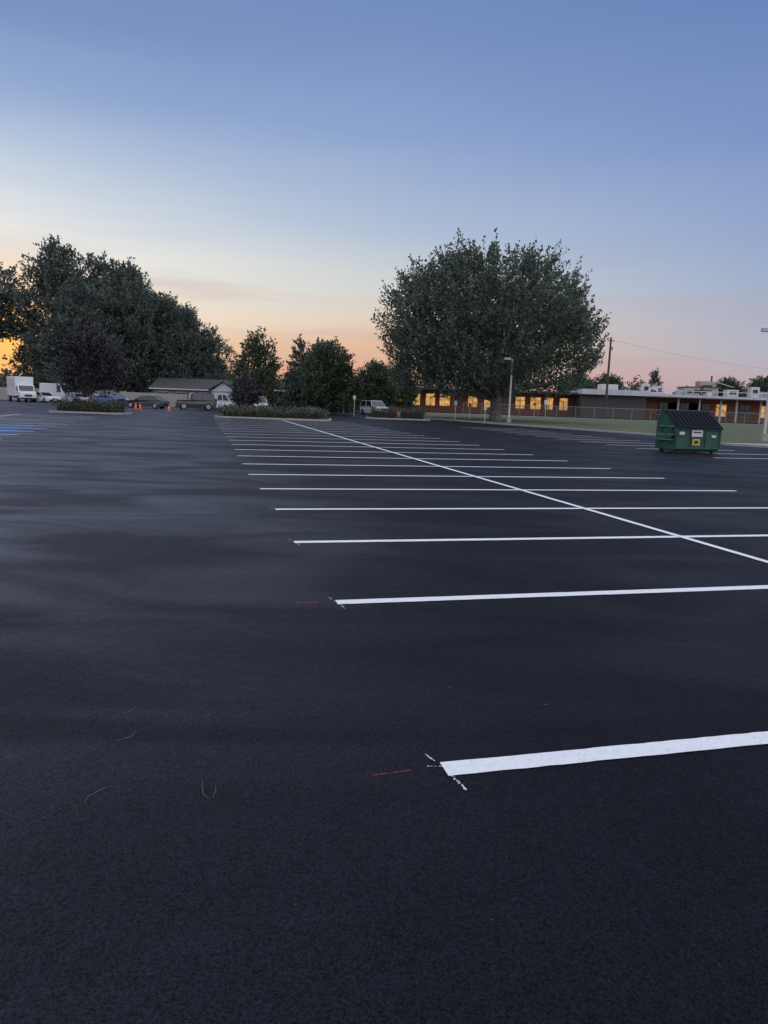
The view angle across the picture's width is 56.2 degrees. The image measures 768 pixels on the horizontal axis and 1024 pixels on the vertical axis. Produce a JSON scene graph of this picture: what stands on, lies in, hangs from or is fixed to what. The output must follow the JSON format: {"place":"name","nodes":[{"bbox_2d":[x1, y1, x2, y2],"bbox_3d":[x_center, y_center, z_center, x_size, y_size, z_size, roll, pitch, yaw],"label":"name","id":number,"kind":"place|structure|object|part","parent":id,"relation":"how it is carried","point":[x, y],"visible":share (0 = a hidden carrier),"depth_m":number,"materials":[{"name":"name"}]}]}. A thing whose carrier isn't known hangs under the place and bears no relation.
{"place":"outdoors","nodes":[
{"label":"outdoors","id":0,"kind":"place"},
{"bbox_2d":[211,383,231,393],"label":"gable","id":1,"kind":"structure","parent":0,"point":[223,388],"depth_m":101.46,"materials":[{"name":"beige paint"}]},
{"bbox_2d":[214,393,228,398],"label":"garage door","id":2,"kind":"structure","parent":1,"relation":"attached to","point":[215,395],"depth_m":101.53,"materials":[{"name":"white metal"}]},
{"bbox_2d":[0,400,767,1023],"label":"asphalt parking lot","id":3,"kind":"structure","parent":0,"point":[150,882],"depth_m":3.61,"materials":[{"name":"black asphalt"}]},
{"bbox_2d":[6,376,36,401],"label":"white box truck","id":4,"kind":"object","parent":3,"relation":"on","point":[18,388],"visible":0.97,"depth_m":91.40,"materials":[{"name":"paint"}]},
{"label":"windows","id":5,"kind":"part","parent":4,"relation":"part of","materials":[{"name":"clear glass"}]},
{"bbox_2d":[27,392,59,402],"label":"white sedan","id":6,"kind":"object","parent":3,"relation":"on","point":[44,397],"visible":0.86,"depth_m":92.13,"materials":[{"name":"paint"}]},
{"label":"windows","id":7,"kind":"part","parent":6,"relation":"part of","materials":[{"name":"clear glass"}]},
{"bbox_2d":[39,383,73,401],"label":"box truck","id":8,"kind":"object","parent":3,"relation":"on","point":[51,388],"visible":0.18,"depth_m":99.99,"materials":[{"name":"paint"}]},
{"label":"windows","id":9,"kind":"part","parent":8,"relation":"part of","materials":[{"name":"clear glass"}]},
{"bbox_2d":[0,387,125,402],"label":"wooden fence","id":10,"kind":"object","parent":3,"relation":"on","point":[3,394],"visible":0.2,"depth_m":103.09,"materials":[{"name":"wood"}]},
{"bbox_2d":[63,393,89,401],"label":"silver sedan","id":11,"kind":"object","parent":3,"relation":"on","point":[70,395],"visible":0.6,"depth_m":94.50,"materials":[{"name":"paint"}]},
{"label":"windows","id":12,"kind":"part","parent":11,"relation":"part of","materials":[{"name":"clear glass"}]},
{"bbox_2d":[49,410,131,414],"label":"planting island kerb","id":13,"kind":"structure","parent":3,"relation":"on","point":[90,412],"depth_m":52.99,"materials":[{"name":"concrete"}]},
{"label":"planting island","id":14,"kind":"object","parent":13,"relation":"in","visible":0},
{"bbox_2d":[51,396,127,412],"bbox_3d":[-22.172,-8.168,54.565,5.334,1.305,3.295,2,9,-1],"label":"hedge","id":15,"kind":"object","parent":14,"relation":"on","point":[110,406],"visible":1,"depth_m":53.50,"materials":[{"name":"green plant"}]},
{"bbox_2d":[48,314,134,404],"bbox_3d":[-21.706,-11.019,53.411,6.155,7.324,5.820,2,9,0],"label":"purple plum tree","id":16,"kind":"object","parent":3,"relation":"on","point":[111,359],"visible":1,"depth_m":52.84,"materials":[{"name":"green plant"}]},
{"bbox_2d":[92,390,128,404],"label":"car","id":17,"kind":"object","parent":3,"relation":"on","point":[112,397],"visible":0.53,"depth_m":84.17,"materials":[{"name":"paint"}]},
{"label":"windows","id":18,"kind":"part","parent":17,"relation":"part of","materials":[{"name":"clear glass"}]},
{"bbox_2d":[124,396,169,408],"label":"black sedan","id":19,"kind":"object","parent":3,"relation":"on","point":[154,402],"visible":0.86,"depth_m":78.38,"materials":[{"name":"paint"}]},
{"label":"windows","id":20,"kind":"part","parent":19,"relation":"part of","materials":[{"name":"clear glass"}]},
{"bbox_2d":[120,392,187,406],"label":"wooden fence","id":21,"kind":"object","parent":3,"relation":"on","point":[171,398],"visible":0.41,"depth_m":94.30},
{"bbox_2d":[153,389,210,405],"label":"walls","id":22,"kind":"structure","parent":3,"relation":"on","point":[170,391],"depth_m":102.73,"materials":[{"name":"beige"}]},
{"bbox_2d":[149,388,211,399],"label":"door and frames","id":23,"kind":"structure","parent":22,"relation":"attached to","point":[180,389],"depth_m":102.16,"materials":[{"name":"white paint"}]},
{"bbox_2d":[158,392,207,393],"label":"windows","id":24,"kind":"structure","parent":23,"relation":"attached to","point":[179,393],"depth_m":102.72,"materials":[{"name":"black glass"}]},
{"bbox_2d":[149,378,234,389],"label":"roof","id":25,"kind":"structure","parent":22,"relation":"on","point":[185,383],"depth_m":104.31,"materials":[{"name":"grey"}]},
{"bbox_2d":[208,381,232,390],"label":"wing roof","id":26,"kind":"structure","parent":22,"relation":"on","point":[225,382],"depth_m":101.20,"materials":[{"name":"grey"}]},
{"bbox_2d":[175,393,216,410],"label":"black off road car","id":27,"kind":"object","parent":3,"relation":"on","point":[207,402],"visible":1,"depth_m":77.52,"materials":[{"name":"paint"}]},
{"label":"windows","id":28,"kind":"part","parent":27,"relation":"part of","materials":[{"name":"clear glass"}]},
{"bbox_2d":[216,394,234,407],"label":"white pickup truck","id":29,"kind":"object","parent":3,"relation":"on","point":[222,398],"visible":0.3,"depth_m":86.17,"materials":[{"name":"paint"}]},
{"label":"windows","id":30,"kind":"part","parent":29,"relation":"part of","materials":[{"name":"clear glass"}]},
{"bbox_2d":[224,396,268,408],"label":"white suv","id":31,"kind":"object","parent":3,"relation":"on","point":[263,401],"visible":0.25,"depth_m":78.75,"materials":[{"name":"paint"}]},
{"bbox_2d":[225,326,285,406],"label":"ash tree","id":32,"kind":"object","parent":3,"relation":"on","point":[253,349],"visible":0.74,"depth_m":82.72,"materials":[{"name":"green plant"}]},
{"bbox_2d":[214,415,331,420],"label":"planting island kerb","id":33,"kind":"structure","parent":3,"relation":"on","point":[217,416],"depth_m":54.48,"materials":[{"name":"concrete"}]},
{"label":"planting island","id":34,"kind":"structure","parent":33,"relation":"in","visible":0},
{"bbox_2d":[229,374,266,408],"bbox_3d":[-10.741,-9.163,56.712,3.092,3.430,3.262,2,9,0],"label":"purple plum tree","id":35,"kind":"object","parent":34,"relation":"on","point":[251,396],"visible":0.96,"depth_m":56.45,"materials":[{"name":"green plant"}]},
{"bbox_2d":[216,402,329,418],"bbox_3d":[-8.663,-7.963,56.672,8.800,1.253,4.387,2,9,-3],"label":"hedge","id":36,"kind":"object","parent":34,"relation":"on","point":[268,411],"visible":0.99,"depth_m":55.24,"materials":[{"name":"green plant"}]},
{"bbox_2d":[274,390,293,400],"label":"carport","id":37,"kind":"object","parent":3,"relation":"on","point":[282,393],"visible":0.06,"depth_m":107.54,"materials":[{"name":"beige"}]},
{"bbox_2d":[84,602,545,803],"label":"dry grass strands","id":38,"kind":"object","parent":3,"relation":"on","point":[136,730],"visible":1,"depth_m":2.96},
{"bbox_2d":[291,337,345,406],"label":"ash tree","id":39,"kind":"object","parent":3,"relation":"on","point":[308,349],"visible":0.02,"depth_m":101.09,"materials":[{"name":"green plant"}]},
{"bbox_2d":[294,336,364,413],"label":"ash tree","id":40,"kind":"object","parent":3,"relation":"on","point":[325,366],"visible":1,"depth_m":82.07,"materials":[{"name":"green plant"}]},
{"bbox_2d":[359,400,388,414],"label":"white suv","id":41,"kind":"object","parent":3,"relation":"on","point":[365,406],"visible":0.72,"depth_m":86.59,"materials":[{"name":"paint"}]},
{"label":"windows","id":42,"kind":"part","parent":41,"relation":"part of","materials":[{"name":"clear glass"}]},
{"bbox_2d":[352,358,403,407],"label":"ash tree","id":43,"kind":"object","parent":3,"relation":"on","point":[379,386],"visible":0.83,"depth_m":104.90,"materials":[{"name":"green plant"}]},
{"bbox_2d":[0,414,767,788],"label":"parking line markings","id":44,"kind":"object","parent":3,"relation":"on","point":[576,756],"visible":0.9,"depth_m":5.97,"materials":[{"name":"white paint"}]},
{"bbox_2d":[366,417,429,420],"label":"planting island kerb","id":45,"kind":"structure","parent":3,"relation":"on","point":[399,419],"depth_m":68.12,"materials":[{"name":"concrete"}]},
{"bbox_2d":[423,412,767,447],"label":"lawn kerb","id":46,"kind":"structure","parent":3,"relation":"on","point":[744,445],"depth_m":54.72,"materials":[{"name":"concrete"}]},
{"bbox_2d":[655,409,722,453],"bbox_3d":[12.411,-3.278,29.249,2.320,1.714,1.408,0,9,-14],"label":"dumpster","id":47,"kind":"object","parent":3,"relation":"on","point":[688,430],"visible":1,"depth_m":28.81,"materials":[{"name":"green metal"}]},
{"bbox_2d":[0,0,767,394],"label":"sky","id":48,"kind":"structure","parent":0,"point":[269,164],"materials":[{"name":"blue"}]},
{"bbox_2d":[350,410,767,424],"bbox_3d":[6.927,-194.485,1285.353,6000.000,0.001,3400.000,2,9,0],"label":"ground","id":49,"kind":"structure","parent":0,"point":[551,416],"depth_m":137.93,"materials":[{"name":"green plant"}]},
{"bbox_2d":[0,261,41,342],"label":"cottonwood tree","id":50,"kind":"object","parent":49,"relation":"on","point":[8,320],"visible":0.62,"depth_m":107.09,"materials":[{"name":"green plant"}]},
{"bbox_2d":[12,343,43,376],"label":"cottonwood tree","id":51,"kind":"object","parent":49,"relation":"on","point":[29,369],"visible":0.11,"depth_m":117.72,"materials":[{"name":"green plant"}]},
{"bbox_2d":[1,233,109,387],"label":"cottonwood tree","id":52,"kind":"object","parent":49,"relation":"on","point":[48,282],"visible":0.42,"depth_m":105.84,"materials":[{"name":"green plant"}]},
{"bbox_2d":[26,277,135,391],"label":"cottonwood tree","id":53,"kind":"object","parent":49,"relation":"on","point":[68,312],"visible":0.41,"depth_m":101.10,"materials":[{"name":"green plant"}]},
{"bbox_2d":[46,250,122,368],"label":"cottonwood tree","id":54,"kind":"object","parent":49,"relation":"on","point":[98,265],"visible":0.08,"depth_m":110.05,"materials":[{"name":"green plant"}]},
{"bbox_2d":[93,256,155,396],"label":"cottonwood tree","id":55,"kind":"object","parent":49,"relation":"on","point":[121,271],"visible":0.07,"depth_m":108.33,"materials":[{"name":"green plant"}]},
{"bbox_2d":[101,271,186,392],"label":"cottonwood tree","id":56,"kind":"object","parent":49,"relation":"on","point":[131,305],"visible":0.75,"depth_m":105.33,"materials":[{"name":"green plant"}]},
{"bbox_2d":[144,291,192,377],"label":"cottonwood tree","id":57,"kind":"object","parent":49,"relation":"on","point":[167,302],"visible":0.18,"depth_m":108.44,"materials":[{"name":"green plant"}]},
{"bbox_2d":[143,291,205,329],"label":"cottonwood tree","id":58,"kind":"object","parent":49,"relation":"on","point":[176,302],"depth_m":117.79,"materials":[{"name":"green plant"}]},
{"bbox_2d":[152,301,222,378],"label":"cottonwood tree","id":59,"kind":"object","parent":49,"relation":"on","point":[185,336],"visible":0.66,"depth_m":107.75,"materials":[{"name":"green plant"}]},
{"bbox_2d":[0,371,387,411],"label":"shrub row","id":60,"kind":"object","parent":49,"relation":"on","point":[38,379],"visible":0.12,"depth_m":105.81,"materials":[{"name":"green plant"}]},
{"bbox_2d":[180,322,237,379],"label":"cottonwood tree","id":61,"kind":"object","parent":49,"relation":"on","point":[215,348],"visible":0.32,"depth_m":110.35,"materials":[{"name":"green plant"}]},
{"bbox_2d":[282,359,298,389],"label":"spruce tree","id":62,"kind":"object","parent":49,"relation":"on","point":[290,366],"visible":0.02,"depth_m":109.77,"materials":[{"name":"green plant"}]},
{"bbox_2d":[278,334,311,408],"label":"spruce tree","id":63,"kind":"object","parent":49,"relation":"on","point":[294,388],"visible":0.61,"depth_m":97.73,"materials":[{"name":"green plant"}]},
{"bbox_2d":[0,365,747,406],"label":"distant tree line","id":64,"kind":"object","parent":49,"relation":"on","point":[6,371],"depth_m":177.55,"materials":[{"name":"green plant"}]},
{"bbox_2d":[383,357,421,411],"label":"ash tree","id":65,"kind":"object","parent":49,"relation":"on","point":[406,401],"visible":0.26,"depth_m":121.71,"materials":[{"name":"green plant"}]},
{"bbox_2d":[393,389,573,416],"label":"wing walls","id":66,"kind":"structure","parent":49,"relation":"on","point":[436,407],"depth_m":139.42,"materials":[{"name":"red brick"}]},
{"bbox_2d":[405,394,567,409],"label":"lit windows","id":67,"kind":"structure","parent":66,"relation":"attached to","point":[446,401],"depth_m":139.20,"materials":[{"name":"yellow glass"}]},
{"bbox_2d":[407,393,568,415],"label":"window frames and columns","id":68,"kind":"structure","parent":66,"relation":"attached to","point":[546,397],"depth_m":139.08,"materials":[{"name":"concrete"}]},
{"bbox_2d":[418,386,579,394],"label":"wing roof","id":69,"kind":"structure","parent":66,"relation":"on","point":[570,393],"depth_m":135.11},
{"bbox_2d":[558,374,597,390],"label":"ash tree","id":70,"kind":"object","parent":49,"relation":"on","point":[589,384],"visible":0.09,"depth_m":175.11,"materials":[{"name":"green plant"}]},
{"bbox_2d":[603,337,613,418],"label":"utility pole","id":71,"kind":"object","parent":49,"relation":"on","point":[607,383],"visible":0.97,"depth_m":127.52,"materials":[{"name":"brown wood"}]},
{"bbox_2d":[573,394,645,419],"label":"wing walls","id":72,"kind":"structure","parent":49,"relation":"on","point":[630,403],"depth_m":133.84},
{"bbox_2d":[569,384,650,395],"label":"wing roof","id":73,"kind":"structure","parent":72,"relation":"on","point":[612,389],"depth_m":132.30,"materials":[{"name":"white metal"}]},
{"bbox_2d":[591,372,628,389],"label":"ash tree","id":74,"kind":"object","parent":49,"relation":"on","point":[613,379],"visible":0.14,"depth_m":179.97,"materials":[{"name":"green plant"}]},
{"bbox_2d":[645,368,663,387],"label":"spruce tree","id":75,"kind":"object","parent":49,"relation":"on","point":[655,375],"visible":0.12,"depth_m":168.32,"materials":[{"name":"green plant"}]},
{"bbox_2d":[645,397,767,423],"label":"wing walls","id":76,"kind":"structure","parent":49,"relation":"on","point":[690,401],"depth_m":137.07,"materials":[{"name":"red brick"}]},
{"bbox_2d":[640,376,767,397],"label":"roof plant","id":77,"kind":"object","parent":76,"relation":"on","point":[704,388],"visible":0.86,"depth_m":138.81,"materials":[{"name":"white metal"}]},
{"bbox_2d":[645,401,765,417],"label":"wing windows","id":78,"kind":"structure","parent":76,"relation":"in","point":[753,410],"depth_m":136.96,"materials":[{"name":"yellow glass"}]},
{"bbox_2d":[644,394,766,401],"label":"wing roof","id":79,"kind":"structure","parent":76,"relation":"on","point":[707,397],"depth_m":133.00,"materials":[{"name":"white metal"}]},
{"bbox_2d":[657,398,761,423],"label":"wing frames","id":80,"kind":"structure","parent":76,"relation":"attached to","point":[720,407],"depth_m":135.22,"materials":[{"name":"grey metal"}]},
{"bbox_2d":[715,375,746,396],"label":"ash tree","id":81,"kind":"object","parent":49,"relation":"on","point":[729,381],"visible":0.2,"depth_m":184.63,"materials":[{"name":"green plant"}]},
{"bbox_2d":[743,375,767,396],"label":"ash tree","id":82,"kind":"object","parent":49,"relation":"on","point":[761,382],"visible":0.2,"depth_m":185.82,"materials":[{"name":"green plant"}]},
{"bbox_2d":[424,413,767,443],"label":"lawn","id":83,"kind":"structure","parent":0,"point":[741,433],"depth_m":74.28,"materials":[{"name":"green plant"}]},
{"bbox_2d":[370,227,611,419],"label":"silver maple tree","id":84,"kind":"object","parent":83,"relation":"on","point":[496,332],"visible":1,"depth_m":69.81,"materials":[{"name":"green plant"}]},
{"bbox_2d":[504,357,512,422],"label":"street lamp","id":85,"kind":"object","parent":83,"relation":"on","point":[508,419],"visible":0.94,"depth_m":68.00,"materials":[{"name":"metal"}]},
{"bbox_2d":[462,403,764,424],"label":"chain link fence","id":86,"kind":"object","parent":83,"relation":"on","point":[565,413],"visible":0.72,"depth_m":114.74,"materials":[{"name":"grey metal"}]},
{"bbox_2d":[760,328,767,441],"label":"street lamp","id":87,"kind":"object","parent":83,"relation":"on","point":[764,436],"visible":0.98,"depth_m":41.79,"materials":[{"name":"metal"}]},
{"bbox_2d":[442,413,756,424],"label":"pavement","id":88,"kind":"structure","parent":0,"point":[585,418],"depth_m":118.32,"materials":[{"name":"concrete"}]},
{"label":"planting island","id":89,"kind":"object","parent":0,"visible":0},
{"bbox_2d":[370,405,397,417],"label":"shrub","id":90,"kind":"object","parent":89,"relation":"on","point":[390,412],"visible":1,"depth_m":68.65,"materials":[{"name":"green plant"}]},
{"bbox_2d":[400,406,427,418],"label":"shrub","id":91,"kind":"object","parent":89,"relation":"on","point":[418,414],"visible":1,"depth_m":68.84,"materials":[{"name":"green plant"}]}
]}

